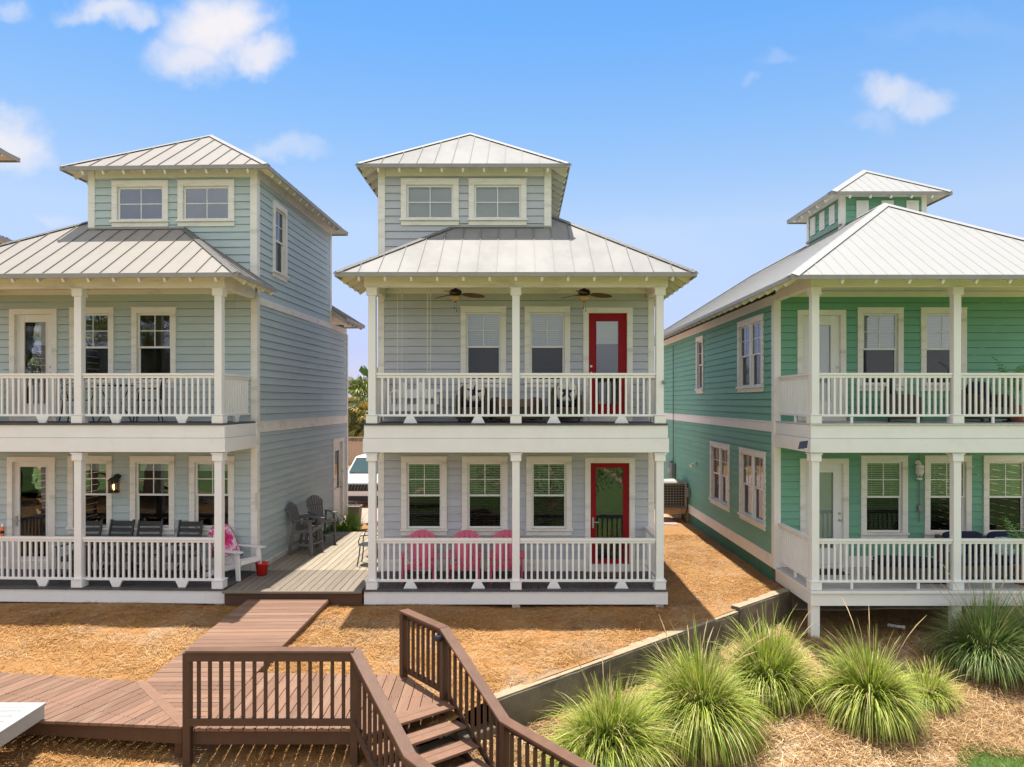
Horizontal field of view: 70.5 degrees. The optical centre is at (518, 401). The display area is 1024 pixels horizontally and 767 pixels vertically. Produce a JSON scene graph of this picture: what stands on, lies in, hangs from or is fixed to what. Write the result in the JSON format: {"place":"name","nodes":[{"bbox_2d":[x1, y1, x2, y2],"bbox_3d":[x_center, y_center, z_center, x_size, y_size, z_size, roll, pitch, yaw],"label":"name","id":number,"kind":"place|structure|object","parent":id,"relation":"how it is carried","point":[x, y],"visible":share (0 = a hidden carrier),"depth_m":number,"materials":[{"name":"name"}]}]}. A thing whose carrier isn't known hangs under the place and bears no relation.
{"place":"outdoors","nodes":[
{"label":"outdoors","id":0,"kind":"place"},
{"bbox_2d":[0,148,19,243],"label":"beige house","id":1,"kind":"structure","parent":0,"point":[6,157],"depth_m":21.21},
{"bbox_2d":[96,501,678,524],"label":"driveway","id":2,"kind":"structure","parent":0,"point":[668,519],"depth_m":24.40,"materials":[{"name":"beige concrete"}]},
{"bbox_2d":[348,454,377,500],"bbox_3d":[-5.653,2.970,28.375,2.260,1.760,4.890,0,0,0],"label":"parked car","id":3,"kind":"object","parent":2,"relation":"on","point":[358,480],"visible":0.23,"depth_m":26.14,"materials":[{"name":"white paint"}]},
{"bbox_2d":[0,465,1019,766],"bbox_3d":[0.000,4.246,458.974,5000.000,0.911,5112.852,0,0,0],"label":"ground","id":4,"kind":"structure","parent":0,"point":[68,667],"depth_m":12.07,"materials":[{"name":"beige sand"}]},
{"bbox_2d":[0,702,45,746],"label":"platform","id":5,"kind":"structure","parent":4,"relation":"on","point":[17,719],"depth_m":8.76,"materials":[{"name":"white paint"}]},
{"bbox_2d":[0,134,364,604],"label":"cottage","id":6,"kind":"structure","parent":4,"relation":"on","point":[195,273],"depth_m":15.15,"materials":[{"name":"blue wood"}]},
{"bbox_2d":[0,524,4,535],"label":"bottle","id":7,"kind":"object","parent":6,"relation":"on","point":[2,531],"visible":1,"depth_m":13.84,"materials":[{"name":"orange plastic"}]},
{"bbox_2d":[7,457,55,568],"bbox_3d":[-10.251,2.340,15.302,1.035,2.360,0.190,0,0,2],"label":"door","id":8,"kind":"structure","parent":6,"relation":"in","point":[29,513],"depth_m":15.31,"materials":[{"name":"white paint"}]},
{"bbox_2d":[9,309,57,420],"bbox_3d":[-10.208,-0.768,15.300,1.025,2.359,0.190,0,0,2],"label":"door","id":9,"kind":"structure","parent":6,"relation":"in","point":[29,329],"depth_m":15.29,"materials":[{"name":"white paint"}]},
{"bbox_2d":[58,378,94,421],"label":"bistro chair","id":10,"kind":"object","parent":6,"relation":"on","point":[67,397],"visible":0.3,"depth_m":14.56,"materials":[{"name":"black metal"}]},
{"bbox_2d":[55,519,104,575],"bbox_3d":[-8.932,2.986,14.801,0.660,1.063,1.014,0,0,-2],"label":"rocking chair","id":11,"kind":"object","parent":6,"relation":"on","point":[95,523],"visible":0.32,"depth_m":14.95,"materials":[{"name":"black wood"}]},
{"bbox_2d":[65,455,112,533],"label":"window","id":12,"kind":"structure","parent":6,"relation":"in","point":[94,463],"depth_m":15.19,"materials":[{"name":"white paint"}]},
{"bbox_2d":[67,307,114,387],"bbox_3d":[-8.955,-1.132,15.247,0.986,1.693,0.210,0,0,2],"label":"window","id":13,"kind":"structure","parent":6,"relation":"in","point":[90,311],"depth_m":15.18,"materials":[{"name":"white paint"}]},
{"bbox_2d":[86,519,137,575],"bbox_3d":[-8.278,2.986,14.801,0.660,1.063,1.014,0,0,2],"label":"rocking chair","id":14,"kind":"object","parent":6,"relation":"on","point":[122,523],"visible":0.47,"depth_m":15.03,"materials":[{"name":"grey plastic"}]},
{"bbox_2d":[107,474,120,492],"bbox_3d":[-8.395,1.699,15.038,0.230,0.382,0.265,0,0,2],"label":"wall lantern","id":15,"kind":"object","parent":6,"relation":"attached to","point":[115,478],"depth_m":15.03,"materials":[{"name":"black metal"}]},
{"bbox_2d":[97,385,133,421],"bbox_3d":[-8.080,0.041,14.500,0.720,0.740,0.720,0,0,0],"label":"bistro table","id":16,"kind":"object","parent":6,"relation":"on","point":[121,402],"visible":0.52,"depth_m":14.46,"materials":[{"name":"black metal"}]},
{"bbox_2d":[109,180,168,226],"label":"window","id":17,"kind":"structure","parent":6,"relation":"in","point":[134,203],"depth_m":15.20,"materials":[{"name":"white paint"}]},
{"bbox_2d":[115,519,165,576],"bbox_3d":[-7.661,2.986,14.771,0.660,1.063,1.014,0,0,-1],"label":"rocking chair","id":18,"kind":"object","parent":6,"relation":"on","point":[150,523],"visible":0.49,"depth_m":14.97,"materials":[{"name":"black wood"}]},
{"bbox_2d":[132,378,165,421],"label":"bistro chair","id":19,"kind":"object","parent":6,"relation":"on","point":[160,393],"visible":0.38,"depth_m":14.44,"materials":[{"name":"black metal"}]},
{"bbox_2d":[129,456,175,534],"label":"window","id":20,"kind":"structure","parent":6,"relation":"in","point":[137,464],"depth_m":15.15,"materials":[{"name":"white paint"}]},
{"bbox_2d":[130,307,176,387],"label":"window","id":21,"kind":"structure","parent":6,"relation":"in","point":[136,312],"depth_m":15.15,"materials":[{"name":"white paint"}]},
{"bbox_2d":[155,520,203,576],"bbox_3d":[-6.827,2.986,14.731,0.660,1.063,1.014,0,0,3],"label":"rocking chair","id":22,"kind":"object","parent":6,"relation":"on","point":[187,523],"visible":0.52,"depth_m":14.91,"materials":[{"name":"black wood"}]},
{"bbox_2d":[176,179,235,226],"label":"window","id":23,"kind":"structure","parent":6,"relation":"in","point":[200,202],"depth_m":15.14,"materials":[{"name":"white paint"}]},
{"bbox_2d":[188,456,235,534],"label":"window","id":24,"kind":"structure","parent":6,"relation":"in","point":[196,463],"depth_m":15.10,"materials":[{"name":"white paint"}]},
{"bbox_2d":[206,533,265,580],"bbox_3d":[-5.755,3.034,14.634,0.994,1.005,0.770,0,0,22],"label":"adirondack chair","id":25,"kind":"object","parent":6,"relation":"on","point":[234,560],"visible":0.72,"depth_m":14.46,"materials":[{"name":"white paint"}]},
{"bbox_2d":[208,524,242,558],"bbox_3d":[-5.966,2.850,14.719,0.384,0.700,0.630,0,0,22],"label":"towel","id":26,"kind":"object","parent":25,"relation":"on","point":[231,543],"visible":0.54,"depth_m":14.79,"materials":[{"name":"fabric"}]},
{"bbox_2d":[268,199,288,282],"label":"window","id":27,"kind":"structure","parent":6,"relation":"in","point":[280,213],"depth_m":16.52,"materials":[{"name":"white paint"}]},
{"bbox_2d":[332,437,343,522],"bbox_3d":[-5.300,2.288,21.048,0.190,2.465,1.080,0,0,2],"label":"door","id":28,"kind":"structure","parent":6,"relation":"in","point":[338,443],"depth_m":21.24,"materials":[{"name":"white paint"}]},
{"bbox_2d":[4,365,407,422],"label":"woods","id":29,"kind":"object","parent":4,"relation":"on","point":[363,371],"depth_m":110.28,"materials":[{"name":"green plant"}]},
{"bbox_2d":[222,532,377,604],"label":"side deck","id":30,"kind":"structure","parent":4,"relation":"on","point":[333,573],"depth_m":14.52,"materials":[{"name":"beige wood"}]},
{"bbox_2d":[255,561,268,575],"bbox_3d":[-5.220,3.395,14.720,0.270,0.250,0.270,0,0,0],"label":"bucket","id":31,"kind":"object","parent":30,"relation":"on","point":[261,569],"visible":1,"depth_m":14.63,"materials":[{"name":"red plastic"}]},
{"bbox_2d":[287,502,324,555],"bbox_3d":[-4.987,2.940,16.852,0.750,1.186,0.616,0,0,12],"label":"tall chair","id":32,"kind":"object","parent":30,"relation":"on","point":[295,517],"visible":1,"depth_m":16.79,"materials":[{"name":"grey wood"}]},
{"bbox_2d":[299,514,325,549],"bbox_3d":[-4.981,3.129,17.421,0.518,0.781,0.440,0,0,30],"label":"tray table","id":33,"kind":"object","parent":30,"relation":"on","point":[308,515],"visible":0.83,"depth_m":17.31,"materials":[{"name":"grey wood"}]},
{"bbox_2d":[306,495,337,546],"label":"tall chair","id":34,"kind":"object","parent":30,"relation":"on","point":[315,511],"visible":0.83,"depth_m":18.06,"materials":[{"name":"grey wood"}]},
{"bbox_2d":[357,521,385,566],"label":"bistro chair","id":35,"kind":"object","parent":30,"relation":"on","point":[363,544],"visible":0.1,"depth_m":15.51,"materials":[{"name":"black metal"}]},
{"bbox_2d":[326,515,351,531],"bbox_3d":[-5.157,3.477,20.006,1.248,0.746,1.417,0,0,0],"label":"daylily","id":36,"kind":"object","parent":4,"relation":"on","point":[331,529],"visible":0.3,"depth_m":19.93,"materials":[{"name":"green plant"}]},
{"bbox_2d":[328,511,357,531],"bbox_3d":[-4.939,3.420,20.226,1.333,0.860,1.285,0,0,-23],"label":"daylily","id":37,"kind":"object","parent":4,"relation":"on","point":[347,529],"visible":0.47,"depth_m":20.19,"materials":[{"name":"green plant"}]},
{"bbox_2d":[335,503,367,531],"bbox_3d":[-4.803,3.383,20.791,1.592,0.936,1.601,0,0,0],"label":"daylily","id":38,"kind":"object","parent":4,"relation":"on","point":[356,528],"visible":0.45,"depth_m":20.79,"materials":[{"name":"green plant"}]},
{"bbox_2d":[348,396,359,440],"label":"palm tree","id":39,"kind":"object","parent":4,"relation":"on","point":[350,399],"visible":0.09,"depth_m":48.33,"materials":[{"name":"green plant"}]},
{"bbox_2d":[348,505,362,525],"bbox_3d":[-5.075,3.525,22.300,0.446,0.651,0.446,0,0,0],"label":"planter","id":40,"kind":"object","parent":4,"relation":"on","point":[358,508],"visible":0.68,"depth_m":22.10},
{"bbox_2d":[348,422,363,440],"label":"shrub","id":41,"kind":"object","parent":4,"relation":"on","point":[351,429],"visible":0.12,"depth_m":45.57,"materials":[{"name":"green plant"}]},
{"bbox_2d":[348,437,364,464],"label":"vinyl fence","id":42,"kind":"object","parent":4,"relation":"on","point":[355,448],"visible":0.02,"depth_m":43.48,"materials":[{"name":"beige plastic"}]},
{"bbox_2d":[348,376,367,440],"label":"palm tree","id":43,"kind":"object","parent":4,"relation":"on","point":[360,385],"visible":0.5,"depth_m":46.39,"materials":[{"name":"green plant"}]},
{"bbox_2d":[348,397,367,440],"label":"palm tree","id":44,"kind":"object","parent":4,"relation":"on","point":[363,406],"visible":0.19,"depth_m":44.84,"materials":[{"name":"green plant"}]},
{"bbox_2d":[333,133,698,607],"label":"cottage","id":45,"kind":"structure","parent":4,"relation":"on","point":[573,505],"depth_m":15.01,"materials":[{"name":"grey wood"}]},
{"bbox_2d":[389,288,439,410],"bbox_3d":[-2.080,-1.081,14.408,1.000,2.545,0.625,0,0,0],"label":"porch swing","id":46,"kind":"object","parent":45,"relation":"hanging from","point":[409,396],"visible":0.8,"depth_m":14.19,"materials":[{"name":"white paint"}]},
{"bbox_2d":[398,530,438,583],"bbox_3d":[-1.971,3.083,14.458,0.770,0.904,0.994,0,0,-2],"label":"adirondack chair","id":47,"kind":"object","parent":45,"relation":"on","point":[422,533],"visible":0.72,"depth_m":14.64,"materials":[{"name":"pink plastic"}]},
{"bbox_2d":[400,456,447,535],"bbox_3d":[-1.967,1.954,15.075,0.986,1.643,0.210,0,0,0],"label":"window","id":48,"kind":"structure","parent":45,"relation":"in","point":[406,530],"depth_m":15.01,"materials":[{"name":"white paint"}]},
{"bbox_2d":[400,178,459,225],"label":"window","id":49,"kind":"structure","parent":45,"relation":"in","point":[424,201],"depth_m":15.06,"materials":[{"name":"white paint"}]},
{"bbox_2d":[435,288,484,311],"bbox_3d":[-1.147,-2.057,14.262,0.990,0.590,1.029,0,0,-8],"label":"ceiling fan","id":50,"kind":"object","parent":45,"relation":"hanging from","point":[455,294],"visible":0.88,"depth_m":14.27,"materials":[{"name":"brown wood"}]},
{"bbox_2d":[444,530,481,582],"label":"adirondack chair","id":51,"kind":"object","parent":45,"relation":"on","point":[460,534],"visible":0.67,"depth_m":14.65,"materials":[{"name":"pink plastic"}]},
{"bbox_2d":[456,383,488,421],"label":"wicker chair","id":52,"kind":"object","parent":45,"relation":"on","point":[468,404],"visible":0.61,"depth_m":14.33,"materials":[{"name":"black wicker"}]},
{"bbox_2d":[466,383,484,400],"bbox_3d":[-0.899,-0.189,14.689,0.420,0.388,0.210,0,0,-4],"label":"pillow","id":53,"kind":"object","parent":52,"relation":"on","point":[474,392],"visible":0.66,"depth_m":14.63,"materials":[{"name":"beige fabric"}]},
{"bbox_2d":[460,306,506,387],"bbox_3d":[-0.738,-1.132,15.075,0.986,1.693,0.210,0,0,0],"label":"window","id":54,"kind":"structure","parent":45,"relation":"in","point":[483,351],"depth_m":15.14,"materials":[{"name":"white paint"}]},
{"bbox_2d":[461,456,508,535],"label":"window","id":55,"kind":"structure","parent":45,"relation":"in","point":[466,460],"depth_m":15.01,"materials":[{"name":"white paint"}]},
{"bbox_2d":[468,178,527,225],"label":"window","id":56,"kind":"structure","parent":45,"relation":"in","point":[492,201],"depth_m":15.06,"materials":[{"name":"white paint"}]},
{"bbox_2d":[490,530,524,583],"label":"adirondack chair","id":57,"kind":"object","parent":45,"relation":"on","point":[507,534],"visible":0.51,"depth_m":14.63,"materials":[{"name":"pink plastic"}]},
{"bbox_2d":[490,397,541,419],"bbox_3d":[-0.060,0.141,14.620,1.060,0.460,0.440,0,0,0],"label":"wicker table","id":58,"kind":"object","parent":45,"relation":"on","point":[509,406],"visible":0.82,"depth_m":14.42,"materials":[{"name":"black wicker"}]},
{"bbox_2d":[524,306,570,387],"bbox_3d":[0.587,-1.132,15.075,0.986,1.693,0.210,0,0,0],"label":"window","id":59,"kind":"structure","parent":45,"relation":"in","point":[547,351],"depth_m":15.09,"materials":[{"name":"white paint"}]},
{"bbox_2d":[525,456,572,535],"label":"window","id":60,"kind":"structure","parent":45,"relation":"in","point":[531,530],"depth_m":15.01,"materials":[{"name":"white paint"}]},
{"bbox_2d":[549,383,581,421],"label":"wicker chair","id":61,"kind":"object","parent":45,"relation":"on","point":[563,405],"visible":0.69,"depth_m":14.33,"materials":[{"name":"black wicker"}]},
{"bbox_2d":[556,383,576,400],"bbox_3d":[0.969,-0.189,14.689,0.420,0.388,0.210,0,0,6],"label":"pillow","id":62,"kind":"object","parent":61,"relation":"on","point":[564,392],"visible":0.63,"depth_m":14.64,"materials":[{"name":"beige fabric"}]},
{"bbox_2d":[561,288,611,311],"bbox_3d":[1.387,-2.057,14.258,0.991,0.590,1.029,0,0,-6],"label":"ceiling fan","id":63,"kind":"object","parent":45,"relation":"hanging from","point":[583,293],"visible":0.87,"depth_m":14.26,"materials":[{"name":"brown wood"}]},
{"bbox_2d":[583,307,632,420],"bbox_3d":[1.843,-0.768,15.085,1.025,2.359,0.190,0,0,0],"label":"door","id":64,"kind":"structure","parent":45,"relation":"in","point":[601,325],"depth_m":15.08,"materials":[{"name":"red paint"}]},
{"bbox_2d":[585,457,634,571],"bbox_3d":[1.886,2.340,15.085,1.035,2.360,0.190,0,0,0],"label":"door","id":65,"kind":"structure","parent":45,"relation":"in","point":[591,463],"depth_m":15.01,"materials":[{"name":"red paint"}]},
{"bbox_2d":[594,573,630,577],"bbox_3d":[1.885,3.510,14.620,0.704,0.017,0.344,0,0,0],"label":"door mat","id":66,"kind":"object","parent":45,"relation":"on","point":[611,575],"depth_m":14.59,"materials":[{"name":"fabric"}]},
{"bbox_2d":[664,479,689,522],"bbox_3d":[4.980,3.265,23.600,1.000,1.510,1.000,0,0,0],"label":"air conditioner","id":67,"kind":"object","parent":4,"relation":"on","point":[675,499],"visible":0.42,"depth_m":23.24,"materials":[{"name":"beige metal"}]},
{"bbox_2d":[664,170,1023,638],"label":"green house","id":68,"kind":"structure","parent":4,"relation":"on","point":[849,311],"depth_m":15.38,"materials":[{"name":"green wood"}]},
{"bbox_2d":[668,346,674,478],"bbox_3d":[5.299,0.970,25.365,0.218,5.800,0.630,0,0,0],"label":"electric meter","id":69,"kind":"object","parent":68,"relation":"attached to","point":[671,470],"visible":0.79,"depth_m":25.19,"materials":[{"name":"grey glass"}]},
{"bbox_2d":[682,488,689,515],"bbox_3d":[5.345,3.219,23.129,0.114,0.957,0.470,0,0,-9],"label":"disconnect box","id":70,"kind":"object","parent":68,"relation":"attached to","point":[687,492],"visible":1,"depth_m":23.00,"materials":[{"name":"black metal"}]},
{"bbox_2d":[694,335,707,393],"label":"window","id":71,"kind":"structure","parent":68,"relation":"in","point":[700,340],"depth_m":21.88,"materials":[{"name":"white paint"}]},
{"bbox_2d":[708,441,729,511],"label":"window","id":72,"kind":"structure","parent":68,"relation":"in","point":[719,452],"depth_m":19.52,"materials":[{"name":"white paint"}]},
{"bbox_2d":[737,447,765,530],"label":"window","id":73,"kind":"structure","parent":68,"relation":"in","point":[752,466],"depth_m":16.81,"materials":[{"name":"white paint"}]},
{"bbox_2d":[735,313,768,392],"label":"window","id":74,"kind":"structure","parent":68,"relation":"in","point":[750,365],"depth_m":16.95,"materials":[{"name":"white paint"}]},
{"bbox_2d":[798,440,807,449],"bbox_3d":[5.244,0.808,13.384,0.134,0.186,0.142,0,0,-14],"label":"solar light","id":75,"kind":"object","parent":68,"relation":"attached to","point":[803,444],"visible":1,"depth_m":13.38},
{"bbox_2d":[797,310,845,420],"bbox_3d":[6.420,-0.765,15.435,1.030,2.353,0.190,0,0,0],"label":"door","id":76,"kind":"structure","parent":68,"relation":"in","point":[832,318],"depth_m":15.43,"materials":[{"name":"white paint"}]},
{"bbox_2d":[799,458,848,567],"bbox_3d":[6.475,2.364,15.435,1.030,2.313,0.190,0,0,0],"label":"door","id":77,"kind":"structure","parent":68,"relation":"in","point":[833,472],"depth_m":15.43,"materials":[{"name":"white paint"}]},
{"bbox_2d":[819,569,848,574],"bbox_3d":[6.331,3.510,14.950,0.744,0.017,0.474,0,0,0],"label":"door mat","id":78,"kind":"object","parent":68,"relation":"on","point":[831,572],"depth_m":14.85,"materials":[{"name":"fabric"}]},
{"bbox_2d":[856,307,904,390],"bbox_3d":[7.666,-1.111,15.425,1.010,1.773,0.210,0,0,0],"label":"window","id":79,"kind":"structure","parent":68,"relation":"in","point":[879,317],"depth_m":15.44,"materials":[{"name":"white paint"}]},
{"bbox_2d":[860,455,909,537],"bbox_3d":[7.748,2.031,15.425,1.030,1.778,0.210,0,0,0],"label":"window","id":80,"kind":"structure","parent":68,"relation":"in","point":[902,531],"depth_m":15.37,"materials":[{"name":"white paint"}]},
{"bbox_2d":[884,381,922,421],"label":"wicker chair","id":81,"kind":"object","parent":68,"relation":"on","point":[902,402],"visible":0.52,"depth_m":14.31,"materials":[{"name":"brown wicker"}]},
{"bbox_2d":[871,555,945,584],"bbox_3d":[7.687,3.305,14.350,1.200,0.430,0.720,0,0,8],"label":"ottoman","id":82,"kind":"object","parent":68,"relation":"on","point":[908,567],"visible":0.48,"depth_m":14.05,"materials":[{"name":"brown wicker"}]},
{"bbox_2d":[915,453,923,521],"bbox_3d":[8.448,1.706,15.271,0.200,1.680,0.198,0,0,0],"label":"wall lamp","id":83,"kind":"object","parent":68,"relation":"attached to","point":[919,469],"visible":0.99,"depth_m":15.30,"materials":[{"name":"white plastic"}]},
{"bbox_2d":[919,307,967,390],"bbox_3d":[9.006,-1.111,15.425,1.010,1.773,0.210,0,0,0],"label":"window","id":84,"kind":"structure","parent":68,"relation":"in","point":[930,316],"depth_m":15.41,"materials":[{"name":"white paint"}]},
{"bbox_2d":[923,455,972,537],"bbox_3d":[9.097,2.031,15.425,1.030,1.778,0.210,0,0,0],"label":"window","id":85,"kind":"structure","parent":68,"relation":"in","point":[966,465],"depth_m":15.38,"materials":[{"name":"white paint"}]},
{"bbox_2d":[934,531,1023,576],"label":"wicker sofa","id":86,"kind":"object","parent":68,"relation":"on","point":[973,534],"visible":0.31,"depth_m":14.56,"materials":[{"name":"blue wicker"}]},
{"bbox_2d":[994,537,1015,555],"bbox_3d":[9.713,2.900,14.520,0.400,0.364,0.195,0,0,14],"label":"pillow","id":87,"kind":"object","parent":86,"relation":"on","point":[1002,550],"visible":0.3,"depth_m":14.45,"materials":[{"name":"teal fabric"}]},
{"bbox_2d":[961,381,1014,421],"bbox_3d":[9.444,-0.002,14.665,0.740,0.827,0.670,0,0,-6],"label":"wicker chair","id":88,"kind":"object","parent":68,"relation":"on","point":[984,402],"visible":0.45,"depth_m":14.50,"materials":[{"name":"brown wicker"}]},
{"bbox_2d":[982,455,1023,535],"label":"window","id":89,"kind":"structure","parent":68,"relation":"in","point":[987,459],"depth_m":15.42,"materials":[{"name":"white paint"}]},
{"bbox_2d":[987,357,1023,421],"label":"potted palm","id":90,"kind":"object","parent":68,"relation":"on","point":[1018,419],"visible":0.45,"depth_m":14.59,"materials":[{"name":"plant"}]},
{"bbox_2d":[1001,516,1023,585],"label":"potted palm","id":91,"kind":"object","parent":68,"relation":"on","point":[1020,565],"visible":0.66,"depth_m":14.12,"materials":[{"name":"plant"}]},
{"bbox_2d":[0,0,1023,761],"label":"sky","id":92,"kind":"structure","parent":0,"point":[691,133],"materials":[{"name":"blue"}]},
{"bbox_2d":[434,607,1023,766],"bbox_3d":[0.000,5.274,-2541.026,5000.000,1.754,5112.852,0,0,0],"label":"slope ground","id":93,"kind":"structure","parent":0,"point":[796,614],"depth_m":10.90,"materials":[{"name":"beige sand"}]},
{"bbox_2d":[0,599,595,766],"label":"boardwalk","id":94,"kind":"structure","parent":93,"relation":"on","point":[216,684],"depth_m":9.09,"materials":[{"name":"brown wood"}]},
{"bbox_2d":[434,634,442,641],"bbox_3d":[-1.068,3.135,9.594,0.080,0.070,0.100,0,0,-38],"label":"stair light","id":95,"kind":"object","parent":94,"relation":"attached to","point":[438,638],"visible":1,"depth_m":9.57,"materials":[{"name":"black metal"}]},
{"bbox_2d":[523,720,619,766],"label":"grass clump","id":96,"kind":"object","parent":93,"relation":"on","point":[582,752],"visible":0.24,"depth_m":9.02,"materials":[{"name":"green plant"}]},
{"bbox_2d":[419,588,791,751],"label":"retaining wall","id":97,"kind":"structure","parent":93,"relation":"on","point":[519,703],"depth_m":11.37,"materials":[{"name":"concrete"}]},
{"bbox_2d":[522,647,699,766],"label":"grass clump","id":98,"kind":"object","parent":93,"relation":"on","point":[632,736],"visible":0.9,"depth_m":9.23,"materials":[{"name":"plant"}]},
{"bbox_2d":[612,614,790,766],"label":"grass clump","id":99,"kind":"object","parent":93,"relation":"on","point":[715,709],"visible":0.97,"depth_m":9.93,"materials":[{"name":"plant"}]},
{"bbox_2d":[708,598,837,718],"bbox_3d":[3.848,3.722,11.161,2.114,1.673,1.995,0,0,0],"label":"grass clump","id":100,"kind":"object","parent":93,"relation":"on","point":[779,678],"visible":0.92,"depth_m":10.84,"materials":[{"name":"plant"}]},
{"bbox_2d":[796,599,943,754],"bbox_3d":[5.030,3.867,10.616,2.152,1.613,2.353,0,0,0],"label":"grass clump","id":101,"kind":"object","parent":93,"relation":"on","point":[867,690],"visible":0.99,"depth_m":10.30,"materials":[{"name":"plant"}]},
{"bbox_2d":[887,623,905,628],"bbox_3d":[7.385,4.402,14.186,0.310,0.087,0.087,0,0,35],"label":"pipe","id":102,"kind":"object","parent":93,"relation":"on","point":[898,626],"visible":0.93,"depth_m":14.16,"materials":[{"name":"grey plastic"}]},
{"bbox_2d":[887,650,981,717],"bbox_3d":[6.394,4.309,11.297,1.438,0.822,1.435,0,0,0],"label":"grass clump","id":103,"kind":"object","parent":93,"relation":"on","point":[932,682],"visible":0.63,"depth_m":11.15,"materials":[{"name":"plant"}]},
{"bbox_2d":[906,560,1023,694],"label":"grass clump","id":104,"kind":"object","parent":93,"relation":"on","point":[986,645],"visible":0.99,"depth_m":12.31,"materials":[{"name":"plant"}]},
{"bbox_2d":[960,573,1023,672],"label":"grass clump","id":105,"kind":"object","parent":93,"relation":"on","point":[1014,610],"visible":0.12,"depth_m":12.75,"materials":[{"name":"plant"}]},
{"bbox_2d":[956,741,1023,766],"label":"grass","id":106,"kind":"structure","parent":0,"point":[994,760],"depth_m":9.91,"materials":[{"name":"green plant"}]}
]}

